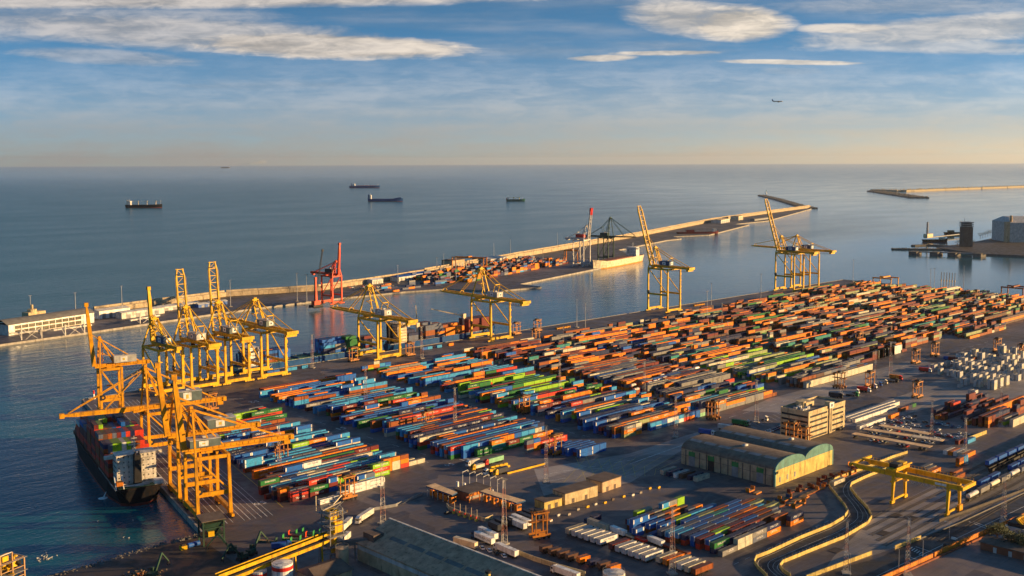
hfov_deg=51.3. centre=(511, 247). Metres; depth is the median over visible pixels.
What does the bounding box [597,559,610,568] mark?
shipping container
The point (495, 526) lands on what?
trailer
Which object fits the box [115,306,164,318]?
dock shed
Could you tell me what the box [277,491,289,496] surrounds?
shipping container
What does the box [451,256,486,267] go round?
gantry crane
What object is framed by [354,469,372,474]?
shipping container
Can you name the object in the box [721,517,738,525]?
shipping container
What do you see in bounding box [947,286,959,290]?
pipe platform
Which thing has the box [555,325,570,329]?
spreader frame
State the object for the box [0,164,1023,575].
sea
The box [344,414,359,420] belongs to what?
shipping container
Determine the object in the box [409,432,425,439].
shipping container
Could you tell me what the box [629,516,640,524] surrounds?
shipping container
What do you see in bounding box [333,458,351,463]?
shipping container
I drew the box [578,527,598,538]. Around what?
shipping container
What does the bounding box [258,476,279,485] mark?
shipping container
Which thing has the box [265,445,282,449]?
shipping container
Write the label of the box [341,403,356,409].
shipping container
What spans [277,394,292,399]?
shipping container
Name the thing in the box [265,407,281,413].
shipping container
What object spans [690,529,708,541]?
shipping container
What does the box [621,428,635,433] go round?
shipping container
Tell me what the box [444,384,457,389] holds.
shipping container
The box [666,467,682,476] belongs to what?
shipping container
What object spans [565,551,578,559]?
shipping container
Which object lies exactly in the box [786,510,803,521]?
shipping container
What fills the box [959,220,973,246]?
silo tower
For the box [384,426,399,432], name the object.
shipping container
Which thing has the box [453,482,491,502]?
gatehouse
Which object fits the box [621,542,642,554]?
shipping container
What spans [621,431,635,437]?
shipping container
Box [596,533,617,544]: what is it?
shipping container
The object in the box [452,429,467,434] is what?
shipping container
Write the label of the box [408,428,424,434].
shipping container
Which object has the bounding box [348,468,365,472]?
shipping container
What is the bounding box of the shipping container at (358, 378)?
[353,376,366,380]
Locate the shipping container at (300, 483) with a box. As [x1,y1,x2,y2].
[293,478,312,486]
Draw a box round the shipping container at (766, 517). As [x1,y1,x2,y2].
[756,512,773,521]
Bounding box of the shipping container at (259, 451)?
[250,448,268,455]
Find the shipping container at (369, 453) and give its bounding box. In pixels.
[355,451,372,456]
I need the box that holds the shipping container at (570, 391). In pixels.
[562,389,575,394]
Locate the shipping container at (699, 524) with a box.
[690,520,708,528]
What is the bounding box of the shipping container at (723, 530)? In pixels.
[711,526,729,534]
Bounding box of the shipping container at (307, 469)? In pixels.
[298,467,316,472]
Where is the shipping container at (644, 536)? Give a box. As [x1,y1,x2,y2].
[640,533,651,538]
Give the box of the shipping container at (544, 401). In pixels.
[537,398,551,404]
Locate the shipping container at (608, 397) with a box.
[602,395,614,400]
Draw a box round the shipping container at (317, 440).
[308,437,325,444]
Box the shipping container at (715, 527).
[706,523,723,531]
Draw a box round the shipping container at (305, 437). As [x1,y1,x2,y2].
[296,434,312,440]
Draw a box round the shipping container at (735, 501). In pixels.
[725,499,741,505]
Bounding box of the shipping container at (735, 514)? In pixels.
[726,511,743,518]
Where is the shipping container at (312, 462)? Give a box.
[303,459,321,467]
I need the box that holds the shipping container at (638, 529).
[632,525,643,534]
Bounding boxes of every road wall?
[754,449,907,575]
[779,467,885,575]
[806,551,871,575]
[894,493,1023,548]
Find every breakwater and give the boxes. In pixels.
[758,194,817,208]
[868,190,928,197]
[870,185,1023,191]
[891,247,947,249]
[911,244,952,245]
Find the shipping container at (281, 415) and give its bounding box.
[270,413,286,417]
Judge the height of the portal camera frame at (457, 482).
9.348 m
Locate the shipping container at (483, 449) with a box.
[474,445,491,452]
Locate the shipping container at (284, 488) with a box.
[277,485,289,492]
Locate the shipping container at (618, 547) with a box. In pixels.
[615,539,636,551]
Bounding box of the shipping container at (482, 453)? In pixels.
[474,450,491,456]
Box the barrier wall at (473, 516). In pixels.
[446,503,492,521]
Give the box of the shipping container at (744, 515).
[735,512,752,519]
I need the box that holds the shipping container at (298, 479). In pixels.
[289,476,308,482]
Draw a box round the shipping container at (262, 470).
[252,466,272,474]
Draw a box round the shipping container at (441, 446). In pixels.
[439,441,456,448]
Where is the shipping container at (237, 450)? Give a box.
[228,448,244,452]
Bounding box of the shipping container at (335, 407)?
[330,404,345,409]
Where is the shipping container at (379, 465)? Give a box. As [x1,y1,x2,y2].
[370,460,389,468]
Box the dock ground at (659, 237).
[0,208,810,346]
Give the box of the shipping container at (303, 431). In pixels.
[294,428,311,433]
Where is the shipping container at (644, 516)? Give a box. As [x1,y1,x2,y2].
[638,513,648,521]
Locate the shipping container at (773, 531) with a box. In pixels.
[767,526,780,536]
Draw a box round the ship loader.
[0,552,26,575]
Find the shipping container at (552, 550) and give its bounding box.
[548,546,561,554]
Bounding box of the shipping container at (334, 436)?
[324,433,341,440]
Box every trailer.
[338,531,350,539]
[453,536,477,548]
[478,526,497,539]
[488,520,501,531]
[494,518,507,528]
[500,515,512,525]
[508,516,526,530]
[511,513,530,525]
[516,510,534,523]
[522,508,541,519]
[610,525,626,536]
[625,532,634,539]
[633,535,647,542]
[647,535,664,547]
[663,542,677,550]
[676,546,690,554]
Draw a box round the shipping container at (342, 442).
[334,438,351,446]
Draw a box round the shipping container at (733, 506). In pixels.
[726,503,741,509]
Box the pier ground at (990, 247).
[937,238,1023,256]
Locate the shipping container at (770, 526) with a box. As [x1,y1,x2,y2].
[763,520,780,531]
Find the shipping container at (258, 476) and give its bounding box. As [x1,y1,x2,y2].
[252,471,270,479]
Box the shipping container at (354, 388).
[347,385,361,390]
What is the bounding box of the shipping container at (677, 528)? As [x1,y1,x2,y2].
[665,525,684,537]
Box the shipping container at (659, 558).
[656,550,677,562]
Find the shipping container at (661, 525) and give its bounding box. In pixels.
[656,522,667,529]
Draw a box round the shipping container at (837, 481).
[830,477,844,485]
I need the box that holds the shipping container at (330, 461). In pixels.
[321,459,338,464]
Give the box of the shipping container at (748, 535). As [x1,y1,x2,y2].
[742,532,752,541]
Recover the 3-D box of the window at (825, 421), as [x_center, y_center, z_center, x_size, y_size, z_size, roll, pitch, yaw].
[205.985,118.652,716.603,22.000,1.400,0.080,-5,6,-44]
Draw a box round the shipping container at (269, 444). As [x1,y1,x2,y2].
[264,441,276,446]
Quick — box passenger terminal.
[0,304,94,335]
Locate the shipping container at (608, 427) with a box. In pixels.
[606,423,620,429]
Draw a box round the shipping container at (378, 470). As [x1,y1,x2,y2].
[372,465,389,472]
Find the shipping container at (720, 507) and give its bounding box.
[710,504,727,511]
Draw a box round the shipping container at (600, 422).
[593,419,607,425]
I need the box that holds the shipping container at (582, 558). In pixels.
[576,554,589,562]
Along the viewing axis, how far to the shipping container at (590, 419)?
737.64 m
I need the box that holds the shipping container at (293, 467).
[283,463,303,471]
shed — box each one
[93,305,130,318]
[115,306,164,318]
[154,301,199,310]
[195,299,227,307]
[296,558,353,575]
[356,518,540,575]
[366,278,382,283]
[390,274,415,281]
[404,271,430,275]
[441,258,464,267]
[472,256,506,261]
[534,494,562,509]
[552,481,597,504]
[586,471,621,492]
[711,218,729,223]
[730,215,742,219]
[750,217,767,220]
[979,535,1023,559]
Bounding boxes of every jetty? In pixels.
[909,251,986,256]
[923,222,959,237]
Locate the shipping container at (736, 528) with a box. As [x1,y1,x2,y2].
[728,524,746,534]
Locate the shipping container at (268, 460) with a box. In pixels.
[263,456,280,464]
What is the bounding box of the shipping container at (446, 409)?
[440,406,452,412]
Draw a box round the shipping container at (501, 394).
[495,392,508,397]
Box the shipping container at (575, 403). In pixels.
[569,400,582,406]
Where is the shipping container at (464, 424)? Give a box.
[454,422,468,428]
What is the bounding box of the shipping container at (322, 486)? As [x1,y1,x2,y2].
[308,483,328,492]
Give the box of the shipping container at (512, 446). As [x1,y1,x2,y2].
[506,442,519,449]
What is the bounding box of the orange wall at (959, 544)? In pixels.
[882,513,1023,575]
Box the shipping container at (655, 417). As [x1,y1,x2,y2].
[649,414,660,420]
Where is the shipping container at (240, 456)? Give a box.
[231,452,250,459]
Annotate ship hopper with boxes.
[196,511,225,546]
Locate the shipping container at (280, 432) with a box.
[269,430,284,435]
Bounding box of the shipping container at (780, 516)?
[770,511,787,521]
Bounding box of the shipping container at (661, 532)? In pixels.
[657,524,676,535]
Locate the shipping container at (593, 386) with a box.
[584,384,596,389]
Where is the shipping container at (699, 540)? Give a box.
[695,532,714,544]
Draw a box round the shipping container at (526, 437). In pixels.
[518,434,532,441]
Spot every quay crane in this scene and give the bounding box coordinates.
[59,364,226,464]
[84,303,149,413]
[138,286,185,396]
[154,362,260,502]
[170,373,293,523]
[171,268,221,387]
[203,261,254,385]
[222,297,298,379]
[310,243,344,305]
[330,284,417,360]
[439,267,530,342]
[565,208,592,267]
[585,217,635,259]
[637,206,694,313]
[751,234,835,288]
[764,199,818,291]
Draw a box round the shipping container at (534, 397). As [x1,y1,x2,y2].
[526,395,536,400]
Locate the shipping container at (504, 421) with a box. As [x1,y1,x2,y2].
[494,419,508,425]
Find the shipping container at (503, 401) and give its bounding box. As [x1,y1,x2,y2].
[498,398,511,403]
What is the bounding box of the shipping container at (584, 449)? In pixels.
[577,445,592,453]
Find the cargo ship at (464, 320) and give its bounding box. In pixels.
[384,304,494,350]
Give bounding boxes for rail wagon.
[965,490,979,500]
[966,486,978,492]
[976,476,990,486]
[977,483,989,494]
[985,457,997,466]
[988,464,1000,472]
[988,471,999,480]
[988,478,1000,488]
[995,452,1006,461]
[998,459,1010,467]
[998,473,1010,483]
[1005,448,1016,457]
[1007,461,1019,470]
[1008,454,1019,462]
[1009,468,1019,478]
[1015,444,1023,452]
[1017,457,1023,464]
[1018,464,1023,473]
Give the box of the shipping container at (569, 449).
[565,444,580,451]
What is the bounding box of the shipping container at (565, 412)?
[560,409,574,415]
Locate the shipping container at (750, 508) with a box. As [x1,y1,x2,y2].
[740,505,756,512]
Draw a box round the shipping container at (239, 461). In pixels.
[237,456,255,463]
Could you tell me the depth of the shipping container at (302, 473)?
620.51 m
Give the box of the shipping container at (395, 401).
[391,398,405,403]
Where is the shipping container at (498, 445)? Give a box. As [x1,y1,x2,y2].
[492,442,505,448]
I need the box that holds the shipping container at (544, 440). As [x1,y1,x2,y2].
[541,437,552,444]
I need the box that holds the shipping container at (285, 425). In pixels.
[275,422,291,428]
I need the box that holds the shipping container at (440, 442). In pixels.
[435,439,451,447]
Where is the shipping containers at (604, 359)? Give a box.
[76,255,1023,550]
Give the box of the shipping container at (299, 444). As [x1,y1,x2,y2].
[290,440,308,448]
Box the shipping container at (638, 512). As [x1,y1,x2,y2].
[633,509,644,515]
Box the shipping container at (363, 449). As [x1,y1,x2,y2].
[353,446,370,453]
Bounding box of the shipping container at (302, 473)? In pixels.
[296,470,314,475]
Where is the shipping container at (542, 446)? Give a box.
[541,443,553,448]
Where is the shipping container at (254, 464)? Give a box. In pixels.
[243,461,262,468]
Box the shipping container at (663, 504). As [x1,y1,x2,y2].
[658,501,669,508]
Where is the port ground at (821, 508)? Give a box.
[81,280,1023,575]
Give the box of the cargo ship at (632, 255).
[592,246,643,268]
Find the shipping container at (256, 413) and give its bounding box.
[250,410,266,415]
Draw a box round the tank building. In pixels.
[992,215,1023,241]
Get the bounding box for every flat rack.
[258,537,277,542]
[282,533,300,540]
[288,530,306,536]
[295,529,314,535]
[302,527,320,533]
[745,485,754,492]
[766,495,781,503]
[775,494,789,503]
[778,493,791,501]
[779,500,784,506]
[787,484,801,492]
[791,498,805,508]
[796,482,809,491]
[805,489,818,495]
[810,481,819,488]
[815,483,824,490]
[817,475,825,481]
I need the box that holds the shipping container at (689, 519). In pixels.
[681,515,699,524]
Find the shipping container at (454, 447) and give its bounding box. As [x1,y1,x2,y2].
[448,443,465,450]
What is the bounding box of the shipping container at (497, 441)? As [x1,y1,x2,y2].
[489,438,505,445]
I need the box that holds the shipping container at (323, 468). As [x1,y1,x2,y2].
[313,465,332,470]
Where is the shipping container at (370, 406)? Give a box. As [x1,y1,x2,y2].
[364,403,378,408]
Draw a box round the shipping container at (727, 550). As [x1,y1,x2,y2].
[718,544,737,556]
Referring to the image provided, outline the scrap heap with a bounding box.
[121,568,166,575]
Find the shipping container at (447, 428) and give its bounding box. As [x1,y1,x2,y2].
[438,425,454,431]
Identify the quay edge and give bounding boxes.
[82,279,918,531]
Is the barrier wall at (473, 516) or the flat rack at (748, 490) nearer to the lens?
the barrier wall at (473, 516)
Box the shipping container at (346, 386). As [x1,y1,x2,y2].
[339,383,353,388]
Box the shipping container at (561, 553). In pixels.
[556,548,569,557]
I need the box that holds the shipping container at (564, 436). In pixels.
[552,434,566,439]
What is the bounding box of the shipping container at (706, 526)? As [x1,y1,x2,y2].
[697,522,714,530]
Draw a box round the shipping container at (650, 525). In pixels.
[645,520,656,529]
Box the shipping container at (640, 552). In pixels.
[635,546,656,558]
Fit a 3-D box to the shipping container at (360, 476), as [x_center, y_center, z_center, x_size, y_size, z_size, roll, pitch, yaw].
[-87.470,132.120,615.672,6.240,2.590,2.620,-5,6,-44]
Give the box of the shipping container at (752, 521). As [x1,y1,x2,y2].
[742,518,760,526]
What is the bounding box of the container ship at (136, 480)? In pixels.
[73,426,163,505]
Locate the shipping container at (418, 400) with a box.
[408,398,421,404]
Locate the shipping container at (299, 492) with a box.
[288,487,309,497]
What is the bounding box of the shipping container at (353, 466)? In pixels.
[343,463,362,468]
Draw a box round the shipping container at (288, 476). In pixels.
[280,474,296,479]
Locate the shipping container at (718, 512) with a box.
[710,508,728,515]
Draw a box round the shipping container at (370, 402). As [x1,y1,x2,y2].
[362,399,377,405]
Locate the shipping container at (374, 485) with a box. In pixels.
[366,482,383,489]
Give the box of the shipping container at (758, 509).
[749,506,765,513]
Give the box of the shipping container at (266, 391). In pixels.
[259,389,273,394]
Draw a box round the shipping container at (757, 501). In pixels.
[747,498,763,505]
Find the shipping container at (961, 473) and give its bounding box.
[952,471,964,477]
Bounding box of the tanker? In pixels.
[349,183,379,187]
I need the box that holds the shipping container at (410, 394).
[404,392,416,397]
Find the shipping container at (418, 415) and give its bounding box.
[412,413,426,417]
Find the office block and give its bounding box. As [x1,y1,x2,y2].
[780,396,844,439]
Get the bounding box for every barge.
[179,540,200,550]
[676,229,717,233]
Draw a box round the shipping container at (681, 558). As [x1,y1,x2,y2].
[670,554,691,567]
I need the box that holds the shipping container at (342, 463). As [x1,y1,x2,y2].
[331,461,349,466]
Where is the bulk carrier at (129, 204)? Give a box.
[125,199,161,207]
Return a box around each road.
[756,454,905,575]
[823,494,1023,575]
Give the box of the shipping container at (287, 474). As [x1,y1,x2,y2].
[279,471,298,476]
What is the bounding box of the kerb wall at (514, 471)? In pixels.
[507,463,544,473]
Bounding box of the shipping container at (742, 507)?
[734,503,750,511]
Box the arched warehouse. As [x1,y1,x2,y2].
[681,425,832,486]
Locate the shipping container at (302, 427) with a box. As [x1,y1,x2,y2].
[294,423,311,430]
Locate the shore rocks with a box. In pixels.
[47,533,201,575]
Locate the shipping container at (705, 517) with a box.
[696,514,713,521]
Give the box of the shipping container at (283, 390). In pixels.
[276,387,291,392]
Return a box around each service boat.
[921,237,947,241]
[943,230,959,234]
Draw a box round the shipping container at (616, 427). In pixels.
[612,423,626,430]
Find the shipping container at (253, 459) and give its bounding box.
[243,455,262,463]
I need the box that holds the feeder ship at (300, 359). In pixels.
[227,340,384,374]
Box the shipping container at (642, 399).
[636,396,648,402]
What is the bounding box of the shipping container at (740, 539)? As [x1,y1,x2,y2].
[733,535,744,544]
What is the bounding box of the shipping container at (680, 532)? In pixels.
[675,526,693,538]
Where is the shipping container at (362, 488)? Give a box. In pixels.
[346,486,366,492]
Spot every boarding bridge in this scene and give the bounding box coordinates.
[8,327,50,339]
[52,322,91,335]
[129,314,159,322]
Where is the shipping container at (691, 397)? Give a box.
[683,395,694,400]
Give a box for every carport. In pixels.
[852,432,931,447]
[863,428,944,440]
[878,424,929,434]
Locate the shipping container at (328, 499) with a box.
[317,494,338,504]
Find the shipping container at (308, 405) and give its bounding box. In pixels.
[304,402,319,407]
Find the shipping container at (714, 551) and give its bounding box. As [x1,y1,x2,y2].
[710,543,729,554]
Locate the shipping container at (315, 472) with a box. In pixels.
[307,470,326,475]
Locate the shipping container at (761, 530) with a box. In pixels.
[749,526,766,537]
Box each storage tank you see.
[251,566,266,575]
[271,556,292,575]
[335,543,348,564]
[603,565,624,575]
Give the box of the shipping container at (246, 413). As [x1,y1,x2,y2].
[240,410,256,416]
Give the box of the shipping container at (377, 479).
[365,476,383,484]
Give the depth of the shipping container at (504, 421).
730.61 m
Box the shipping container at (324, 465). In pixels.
[315,462,334,467]
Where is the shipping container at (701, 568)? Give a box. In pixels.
[691,561,712,574]
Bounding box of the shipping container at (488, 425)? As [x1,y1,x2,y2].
[479,422,494,428]
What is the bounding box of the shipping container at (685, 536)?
[681,528,699,540]
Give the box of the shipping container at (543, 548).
[539,543,552,551]
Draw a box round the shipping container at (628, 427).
[621,423,635,430]
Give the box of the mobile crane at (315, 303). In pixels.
[309,249,323,308]
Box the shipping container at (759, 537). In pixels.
[753,532,766,542]
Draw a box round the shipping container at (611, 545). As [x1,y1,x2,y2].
[608,538,629,549]
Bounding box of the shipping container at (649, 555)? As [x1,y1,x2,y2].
[641,548,662,560]
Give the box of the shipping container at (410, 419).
[403,416,417,422]
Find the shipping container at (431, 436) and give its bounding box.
[426,433,441,440]
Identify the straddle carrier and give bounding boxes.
[203,391,218,411]
[272,441,290,456]
[337,472,357,501]
[347,346,358,362]
[404,341,415,356]
[420,408,434,421]
[511,321,521,335]
[517,393,530,414]
[528,508,551,539]
[531,327,540,338]
[532,318,541,331]
[547,432,562,456]
[705,398,720,420]
[783,419,800,437]
[794,423,812,440]
[832,370,846,388]
[855,331,863,340]
[864,370,875,387]
[910,348,920,364]
[911,379,923,398]
[930,341,939,356]
[992,337,1001,352]
[1017,342,1023,354]
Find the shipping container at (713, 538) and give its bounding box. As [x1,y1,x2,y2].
[705,533,723,545]
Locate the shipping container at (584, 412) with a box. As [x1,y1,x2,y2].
[577,409,590,416]
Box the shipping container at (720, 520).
[712,516,729,524]
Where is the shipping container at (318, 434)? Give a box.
[312,430,328,437]
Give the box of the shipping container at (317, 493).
[310,488,328,496]
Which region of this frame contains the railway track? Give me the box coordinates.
[776,443,1023,560]
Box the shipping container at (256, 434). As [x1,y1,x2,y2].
[250,430,268,437]
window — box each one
[781,417,807,423]
[781,432,806,438]
[782,412,807,417]
[810,411,826,417]
[810,416,826,422]
[810,421,826,427]
[810,426,826,432]
[810,431,826,438]
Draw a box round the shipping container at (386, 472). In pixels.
[375,470,389,476]
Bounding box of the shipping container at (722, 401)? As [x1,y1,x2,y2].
[716,399,726,404]
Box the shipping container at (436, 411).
[427,409,439,415]
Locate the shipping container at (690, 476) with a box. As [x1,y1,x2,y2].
[687,471,703,479]
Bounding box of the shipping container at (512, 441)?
[506,438,519,445]
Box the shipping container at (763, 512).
[755,508,771,516]
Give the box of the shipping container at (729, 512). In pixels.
[719,509,736,516]
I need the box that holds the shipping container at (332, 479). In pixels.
[326,476,337,482]
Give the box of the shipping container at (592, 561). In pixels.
[587,557,600,565]
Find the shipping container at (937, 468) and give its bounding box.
[928,466,940,472]
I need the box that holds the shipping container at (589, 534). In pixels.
[584,528,604,540]
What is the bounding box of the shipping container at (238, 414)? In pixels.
[234,413,241,417]
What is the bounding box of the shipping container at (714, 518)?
[705,515,722,522]
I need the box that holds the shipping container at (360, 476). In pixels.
[355,473,365,480]
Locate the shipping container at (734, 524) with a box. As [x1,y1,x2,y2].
[726,520,743,527]
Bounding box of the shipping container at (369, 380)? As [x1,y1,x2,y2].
[361,378,374,382]
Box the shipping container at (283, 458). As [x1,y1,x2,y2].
[273,456,292,461]
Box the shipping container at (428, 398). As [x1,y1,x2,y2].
[420,396,433,401]
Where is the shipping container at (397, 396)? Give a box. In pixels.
[390,394,403,399]
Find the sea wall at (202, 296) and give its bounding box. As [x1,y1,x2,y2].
[93,205,809,308]
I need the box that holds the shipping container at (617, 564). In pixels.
[607,562,620,568]
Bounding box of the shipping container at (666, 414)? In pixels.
[660,411,671,417]
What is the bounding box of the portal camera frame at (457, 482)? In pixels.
[456,469,468,486]
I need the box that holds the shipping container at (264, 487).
[258,482,279,490]
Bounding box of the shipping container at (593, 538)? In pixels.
[590,531,611,542]
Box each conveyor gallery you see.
[215,531,329,575]
[337,537,367,558]
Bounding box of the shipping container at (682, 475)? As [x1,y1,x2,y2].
[679,470,695,478]
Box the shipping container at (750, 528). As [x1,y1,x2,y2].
[741,524,758,533]
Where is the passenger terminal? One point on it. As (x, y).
(32, 319)
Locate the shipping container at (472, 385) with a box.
[466,383,479,388]
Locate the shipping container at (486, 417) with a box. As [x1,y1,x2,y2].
[477,415,490,420]
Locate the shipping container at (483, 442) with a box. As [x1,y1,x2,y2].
[477,439,492,446]
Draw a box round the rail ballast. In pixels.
[959,435,1023,518]
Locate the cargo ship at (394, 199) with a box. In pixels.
[368,194,402,200]
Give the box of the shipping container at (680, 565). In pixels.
[677,556,698,569]
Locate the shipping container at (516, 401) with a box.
[511,398,525,403]
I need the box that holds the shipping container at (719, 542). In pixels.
[710,536,729,548]
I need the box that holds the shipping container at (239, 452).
[230,450,248,457]
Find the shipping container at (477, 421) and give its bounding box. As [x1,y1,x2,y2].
[468,419,482,425]
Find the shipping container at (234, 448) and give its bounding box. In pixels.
[225,446,242,450]
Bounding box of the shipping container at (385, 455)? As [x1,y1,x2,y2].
[377,451,395,459]
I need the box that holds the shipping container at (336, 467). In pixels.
[324,465,343,470]
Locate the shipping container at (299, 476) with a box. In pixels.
[288,474,308,479]
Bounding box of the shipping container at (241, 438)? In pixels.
[232,435,248,440]
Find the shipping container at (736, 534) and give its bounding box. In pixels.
[726,530,744,541]
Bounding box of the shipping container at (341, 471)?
[331,469,350,474]
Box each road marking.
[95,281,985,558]
[758,458,894,575]
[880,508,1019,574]
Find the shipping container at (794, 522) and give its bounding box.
[786,516,803,526]
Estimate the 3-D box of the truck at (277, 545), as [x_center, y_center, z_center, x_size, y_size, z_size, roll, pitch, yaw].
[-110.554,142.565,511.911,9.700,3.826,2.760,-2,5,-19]
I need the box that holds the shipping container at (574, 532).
[571,525,592,535]
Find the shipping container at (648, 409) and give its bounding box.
[641,407,652,413]
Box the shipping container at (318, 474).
[307,472,327,477]
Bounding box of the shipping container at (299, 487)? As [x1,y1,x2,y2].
[290,485,308,491]
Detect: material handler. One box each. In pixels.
[146,552,169,575]
[205,533,236,553]
[220,543,248,562]
[245,531,268,555]
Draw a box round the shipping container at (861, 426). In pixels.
[856,423,868,429]
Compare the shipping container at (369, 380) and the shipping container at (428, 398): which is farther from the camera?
the shipping container at (369, 380)
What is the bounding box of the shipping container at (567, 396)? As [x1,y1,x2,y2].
[561,393,573,399]
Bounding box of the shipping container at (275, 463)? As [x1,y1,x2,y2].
[267,460,286,465]
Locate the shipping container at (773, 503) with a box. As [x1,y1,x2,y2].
[763,501,778,508]
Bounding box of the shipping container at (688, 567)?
[684,559,705,572]
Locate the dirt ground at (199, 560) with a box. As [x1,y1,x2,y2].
[48,538,250,575]
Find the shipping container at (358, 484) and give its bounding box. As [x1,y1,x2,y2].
[346,480,365,489]
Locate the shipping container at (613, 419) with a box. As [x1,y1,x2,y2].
[606,416,619,422]
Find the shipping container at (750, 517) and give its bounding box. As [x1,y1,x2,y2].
[740,514,757,522]
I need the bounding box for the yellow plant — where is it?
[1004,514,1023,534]
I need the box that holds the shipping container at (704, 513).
[697,510,713,516]
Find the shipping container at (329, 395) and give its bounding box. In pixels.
[321,393,335,398]
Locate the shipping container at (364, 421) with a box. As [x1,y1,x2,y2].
[357,418,372,424]
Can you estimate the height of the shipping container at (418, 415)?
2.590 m
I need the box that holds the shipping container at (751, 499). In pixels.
[738,497,755,504]
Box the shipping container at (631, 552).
[628,544,649,556]
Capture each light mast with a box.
[276,423,281,469]
[310,334,314,367]
[364,366,367,398]
[377,461,385,524]
[453,387,456,421]
[500,477,509,544]
[542,425,549,483]
[558,359,560,387]
[666,506,677,575]
[672,395,678,437]
[752,379,759,422]
[839,359,843,392]
[841,519,851,574]
[872,350,877,383]
[903,516,912,575]
[928,400,935,444]
[962,417,968,464]
[997,386,1003,426]
[999,475,1008,522]
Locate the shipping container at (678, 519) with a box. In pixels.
[673,513,690,524]
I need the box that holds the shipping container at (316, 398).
[309,396,322,401]
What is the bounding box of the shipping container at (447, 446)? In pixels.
[444,442,460,449]
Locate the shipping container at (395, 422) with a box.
[387,419,402,425]
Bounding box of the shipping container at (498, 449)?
[492,446,505,453]
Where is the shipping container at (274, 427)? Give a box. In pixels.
[260,425,276,430]
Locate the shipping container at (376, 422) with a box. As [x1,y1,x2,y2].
[370,418,386,424]
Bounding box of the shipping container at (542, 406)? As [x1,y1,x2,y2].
[535,403,549,409]
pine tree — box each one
[984,522,1009,536]
[1000,528,1023,542]
[1015,531,1023,545]
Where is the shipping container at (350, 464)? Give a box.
[343,461,361,466]
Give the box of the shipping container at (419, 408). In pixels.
[411,406,425,411]
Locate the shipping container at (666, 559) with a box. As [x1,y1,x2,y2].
[663,552,684,564]
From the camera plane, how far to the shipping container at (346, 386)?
851.39 m
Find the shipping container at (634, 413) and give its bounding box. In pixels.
[628,410,641,416]
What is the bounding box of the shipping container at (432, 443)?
[430,438,447,445]
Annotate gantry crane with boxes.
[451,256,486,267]
[564,249,578,262]
[872,275,898,285]
[1001,285,1023,294]
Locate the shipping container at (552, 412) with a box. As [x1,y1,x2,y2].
[545,409,559,415]
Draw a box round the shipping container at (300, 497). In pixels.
[288,493,309,501]
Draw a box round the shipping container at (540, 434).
[531,431,546,437]
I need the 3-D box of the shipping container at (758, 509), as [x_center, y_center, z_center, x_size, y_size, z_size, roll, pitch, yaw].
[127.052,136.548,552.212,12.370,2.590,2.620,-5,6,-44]
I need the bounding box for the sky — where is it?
[0,0,1023,166]
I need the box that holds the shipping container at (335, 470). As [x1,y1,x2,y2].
[326,468,345,473]
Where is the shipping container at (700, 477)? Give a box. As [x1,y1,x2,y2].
[693,473,709,481]
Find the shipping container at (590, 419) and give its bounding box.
[583,416,596,423]
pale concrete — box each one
[534,423,731,495]
[742,358,937,412]
[827,479,1023,567]
[845,376,1023,425]
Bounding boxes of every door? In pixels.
[689,451,694,466]
[708,456,713,471]
[731,461,737,476]
[756,467,763,483]
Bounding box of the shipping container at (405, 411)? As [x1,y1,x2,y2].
[397,408,412,414]
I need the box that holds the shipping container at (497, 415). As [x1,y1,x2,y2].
[490,412,503,418]
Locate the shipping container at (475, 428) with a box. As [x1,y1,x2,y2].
[466,426,481,431]
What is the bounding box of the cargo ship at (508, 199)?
[506,197,524,200]
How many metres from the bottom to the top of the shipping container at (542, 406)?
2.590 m
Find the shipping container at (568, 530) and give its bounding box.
[565,523,586,533]
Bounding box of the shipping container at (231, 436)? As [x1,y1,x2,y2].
[225,432,243,439]
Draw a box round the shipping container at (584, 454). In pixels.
[577,450,592,457]
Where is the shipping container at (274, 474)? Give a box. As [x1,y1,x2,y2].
[264,472,284,477]
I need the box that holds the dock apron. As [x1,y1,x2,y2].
[0,259,599,343]
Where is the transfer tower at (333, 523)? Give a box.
[315,495,346,559]
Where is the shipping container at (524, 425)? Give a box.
[519,422,532,428]
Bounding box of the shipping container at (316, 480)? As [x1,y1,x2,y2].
[307,476,327,484]
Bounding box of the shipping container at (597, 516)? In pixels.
[590,513,600,519]
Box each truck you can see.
[271,540,291,550]
[344,517,352,531]
[355,507,373,523]
[465,457,479,466]
[470,463,484,470]
[471,530,494,545]
[483,455,503,465]
[483,468,491,474]
[493,466,507,475]
[493,542,518,557]
[550,564,580,575]
[584,517,608,530]
[698,428,715,434]
[718,423,729,429]
[732,418,747,426]
[829,392,842,397]
[846,391,858,396]
[857,386,870,392]
[889,374,902,379]
[919,367,931,372]
[943,537,957,546]
[948,356,958,360]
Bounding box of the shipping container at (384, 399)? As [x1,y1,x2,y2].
[377,397,390,402]
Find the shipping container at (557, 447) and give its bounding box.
[553,443,568,450]
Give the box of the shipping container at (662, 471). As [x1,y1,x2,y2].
[660,466,676,474]
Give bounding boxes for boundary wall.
[374,492,421,509]
[519,550,585,575]
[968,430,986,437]
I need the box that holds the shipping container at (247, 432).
[243,430,258,435]
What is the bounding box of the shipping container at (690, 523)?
[681,519,699,527]
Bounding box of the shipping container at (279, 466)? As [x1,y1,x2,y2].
[272,462,290,470]
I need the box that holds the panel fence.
[939,488,1023,521]
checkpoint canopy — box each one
[426,483,456,503]
[480,489,525,511]
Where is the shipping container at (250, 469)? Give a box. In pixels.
[243,465,262,472]
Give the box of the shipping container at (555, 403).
[549,401,560,406]
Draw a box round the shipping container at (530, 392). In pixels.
[521,390,534,394]
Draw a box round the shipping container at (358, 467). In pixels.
[350,465,367,470]
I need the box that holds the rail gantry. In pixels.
[849,455,975,516]
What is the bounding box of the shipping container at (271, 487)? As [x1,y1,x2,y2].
[269,481,289,490]

